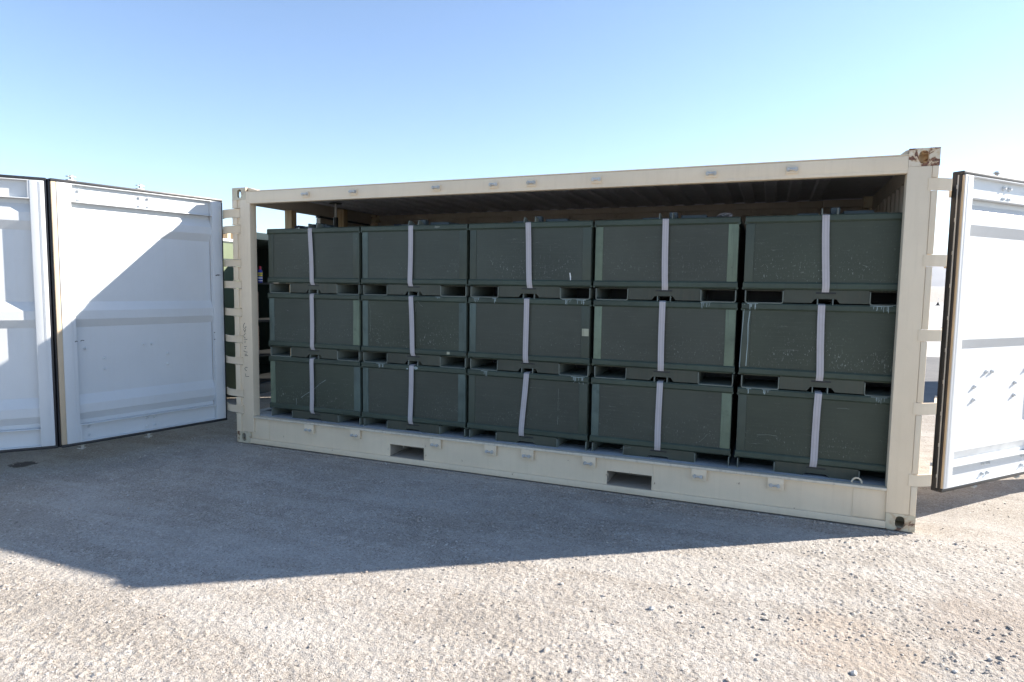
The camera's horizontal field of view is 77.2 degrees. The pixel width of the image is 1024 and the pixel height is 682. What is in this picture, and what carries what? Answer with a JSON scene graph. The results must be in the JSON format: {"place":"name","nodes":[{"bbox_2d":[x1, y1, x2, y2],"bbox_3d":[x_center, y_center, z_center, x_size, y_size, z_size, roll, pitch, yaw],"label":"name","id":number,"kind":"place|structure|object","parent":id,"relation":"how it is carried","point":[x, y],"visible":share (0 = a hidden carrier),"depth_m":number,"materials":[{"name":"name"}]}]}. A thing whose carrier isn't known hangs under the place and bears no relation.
{"place":"outdoors","nodes":[
{"label":"outdoors","id":0,"kind":"place"},
{"bbox_2d":[0,286,1023,681],"bbox_3d":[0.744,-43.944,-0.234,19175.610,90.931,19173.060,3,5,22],"label":"ground","id":1,"kind":"structure","parent":0,"point":[242,632],"depth_m":3.62,"materials":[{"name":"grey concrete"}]},
{"bbox_2d":[223,232,272,396],"bbox_3d":[-4.709,-0.350,8.712,3.600,2.385,6.600,3,5,22],"label":"storage container","id":2,"kind":"object","parent":1,"relation":"on","point":[264,320],"visible":0.03,"depth_m":9.81,"materials":[{"name":"green metal"}]},
{"bbox_2d":[223,233,230,238],"bbox_3d":[-4.171,-1.496,8.999,0.520,0.130,0.060,3,5,22],"label":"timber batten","id":3,"kind":"object","parent":2,"relation":"on","point":[227,236],"visible":0.24,"depth_m":8.89,"materials":[{"name":"beige wood"}]},
{"bbox_2d":[258,266,262,282],"bbox_3d":[-3.803,-1.005,9.676,0.080,0.245,0.069,-1,5,-21],"label":"spray can","id":4,"kind":"object","parent":2,"relation":"on","point":[260,276],"visible":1,"depth_m":9.65,"materials":[{"name":"blue metal"}]},
{"bbox_2d":[0,147,1023,532],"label":"shipping container","id":5,"kind":"object","parent":1,"relation":"on","point":[114,311],"visible":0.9,"depth_m":5.46,"materials":[{"name":"beige metal"}]},
{"bbox_2d":[0,174,57,452],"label":"side door","id":6,"kind":"structure","parent":5,"relation":"in","point":[28,406],"depth_m":5.37,"materials":[{"name":"white paint"}]},
{"bbox_2d":[46,175,226,448],"bbox_3d":[-3.471,-0.264,6.075,0.122,2.404,1.528,4,6,35],"label":"side door","id":7,"kind":"structure","parent":5,"relation":"in","point":[137,274],"depth_m":5.98,"materials":[{"name":"white paint"}]},
{"bbox_2d":[285,210,296,228],"bbox_3d":[-2.477,-0.369,7.218,0.090,2.164,0.090,2,5,18],"label":"timber post","id":8,"kind":"object","parent":5,"relation":"in","point":[290,218],"visible":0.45,"depth_m":7.10,"materials":[{"name":"brown wood"}]},
{"bbox_2d":[269,354,365,424],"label":"storage box","id":9,"kind":"object","parent":5,"relation":"on","point":[318,387],"visible":0.56,"depth_m":6.38,"materials":[{"name":"green paint"}]},
{"bbox_2d":[268,289,366,361],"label":"storage box","id":10,"kind":"object","parent":9,"relation":"on","point":[324,325],"visible":0.7,"depth_m":6.32,"materials":[{"name":"green paint"}]},
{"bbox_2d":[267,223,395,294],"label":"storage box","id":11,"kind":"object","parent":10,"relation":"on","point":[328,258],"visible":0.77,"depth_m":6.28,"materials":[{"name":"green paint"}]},
{"bbox_2d":[329,202,341,226],"bbox_3d":[-1.979,-1.365,7.197,0.140,0.359,0.140,3,5,22],"label":"shoring jack","id":12,"kind":"object","parent":11,"relation":"on","point":[335,221],"visible":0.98,"depth_m":7.18,"materials":[{"name":"metal"}]},
{"bbox_2d":[337,209,347,226],"bbox_3d":[-2.075,-0.454,7.870,0.090,2.282,0.090,2,5,18],"label":"timber post","id":13,"kind":"object","parent":5,"relation":"in","point":[342,217],"visible":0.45,"depth_m":7.74,"materials":[{"name":"brown wood"}]},
{"bbox_2d":[316,216,370,283],"bbox_3d":[-2.124,-0.449,8.166,0.060,2.147,1.050,3,5,22],"label":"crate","id":14,"kind":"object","parent":5,"relation":"in","point":[319,219],"depth_m":7.79,"materials":[{"name":"beige paint"}]},
{"bbox_2d":[361,360,469,436],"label":"storage box","id":15,"kind":"object","parent":5,"relation":"on","point":[416,395],"visible":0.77,"depth_m":5.95,"materials":[{"name":"green paint"}]},
{"bbox_2d":[361,292,471,368],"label":"storage box","id":16,"kind":"object","parent":15,"relation":"on","point":[433,330],"visible":0.81,"depth_m":5.91,"materials":[{"name":"green paint"}]},
{"bbox_2d":[361,220,476,296],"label":"storage box","id":17,"kind":"object","parent":16,"relation":"on","point":[423,257],"visible":0.75,"depth_m":5.86,"materials":[{"name":"green paint"}]},
{"bbox_2d":[467,368,593,450],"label":"storage box","id":18,"kind":"object","parent":5,"relation":"on","point":[534,406],"visible":0.65,"depth_m":5.53,"materials":[{"name":"green paint"}]},
{"bbox_2d":[468,294,595,376],"bbox_3d":[0.374,-0.113,6.096,1.124,0.686,1.326,3,5,22],"label":"storage box","id":19,"kind":"object","parent":18,"relation":"on","point":[547,335],"visible":0.84,"depth_m":5.49,"materials":[{"name":"green paint"}]},
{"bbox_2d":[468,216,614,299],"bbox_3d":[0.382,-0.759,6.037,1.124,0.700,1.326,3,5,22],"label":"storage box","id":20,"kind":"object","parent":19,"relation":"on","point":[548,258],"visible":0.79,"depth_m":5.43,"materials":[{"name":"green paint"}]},
{"bbox_2d":[589,371,739,466],"bbox_3d":[1.413,0.577,5.728,1.124,0.686,1.326,3,5,22],"label":"storage box","id":21,"kind":"object","parent":5,"relation":"on","point":[669,418],"visible":0.81,"depth_m":5.12,"materials":[{"name":"green paint"}]},
{"bbox_2d":[591,296,743,386],"bbox_3d":[1.426,-0.062,5.673,1.124,0.686,1.326,3,5,22],"label":"storage box","id":22,"kind":"object","parent":21,"relation":"on","point":[687,341],"visible":0.88,"depth_m":5.07,"materials":[{"name":"green paint"}]},
{"bbox_2d":[593,212,745,302],"bbox_3d":[1.431,-0.709,5.620,1.124,0.700,1.326,3,5,22],"label":"storage box","id":23,"kind":"object","parent":22,"relation":"on","point":[701,258],"visible":0.96,"depth_m":5.03,"materials":[{"name":"green paint"}]},
{"bbox_2d":[717,213,732,216],"bbox_3d":[1.645,-0.971,4.952,0.120,0.030,0.093,3,5,22],"label":"webbing bundle","id":24,"kind":"object","parent":23,"relation":"on","point":[725,215],"visible":0.98,"depth_m":4.93,"materials":[{"name":"black fabric"}]},
{"bbox_2d":[734,377,890,480],"bbox_3d":[2.475,0.628,5.296,1.124,0.686,1.326,3,5,22],"label":"storage box","id":25,"kind":"object","parent":5,"relation":"on","point":[829,432],"visible":0.74,"depth_m":4.71,"materials":[{"name":"green paint"}]},
{"bbox_2d":[738,299,895,397],"bbox_3d":[2.487,-0.011,5.243,1.124,0.686,1.326,3,5,22],"label":"storage box","id":26,"kind":"object","parent":25,"relation":"on","point":[837,347],"visible":0.87,"depth_m":4.66,"materials":[{"name":"green paint"}]},
{"bbox_2d":[742,207,902,305],"bbox_3d":[2.495,-0.658,5.191,1.124,0.700,1.326,3,5,22],"label":"storage box","id":27,"kind":"object","parent":26,"relation":"on","point":[848,257],"visible":0.8,"depth_m":4.61,"materials":[{"name":"green paint"}]},
{"bbox_2d":[931,170,1023,492],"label":"side door","id":28,"kind":"structure","parent":5,"relation":"in","point":[979,433],"depth_m":4.78,"materials":[{"name":"white paint"}]},
{"bbox_2d":[0,0,1023,254],"label":"sky","id":29,"kind":"structure","parent":0,"point":[200,98],"materials":[{"name":"blue"}]},
{"bbox_2d":[916,357,939,402],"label":"asphalt road","id":30,"kind":"structure","parent":0,"point":[931,379],"depth_m":12.17,"materials":[{"name":"grey asphalt"}]},
{"bbox_2d":[921,303,943,356],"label":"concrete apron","id":31,"kind":"object","parent":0,"point":[935,323],"depth_m":30.33,"materials":[{"name":"grey concrete"}]},
{"bbox_2d":[926,266,945,286],"bbox_3d":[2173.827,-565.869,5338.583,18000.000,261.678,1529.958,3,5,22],"label":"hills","id":32,"kind":"structure","parent":0,"point":[938,275],"depth_m":4529.28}
]}

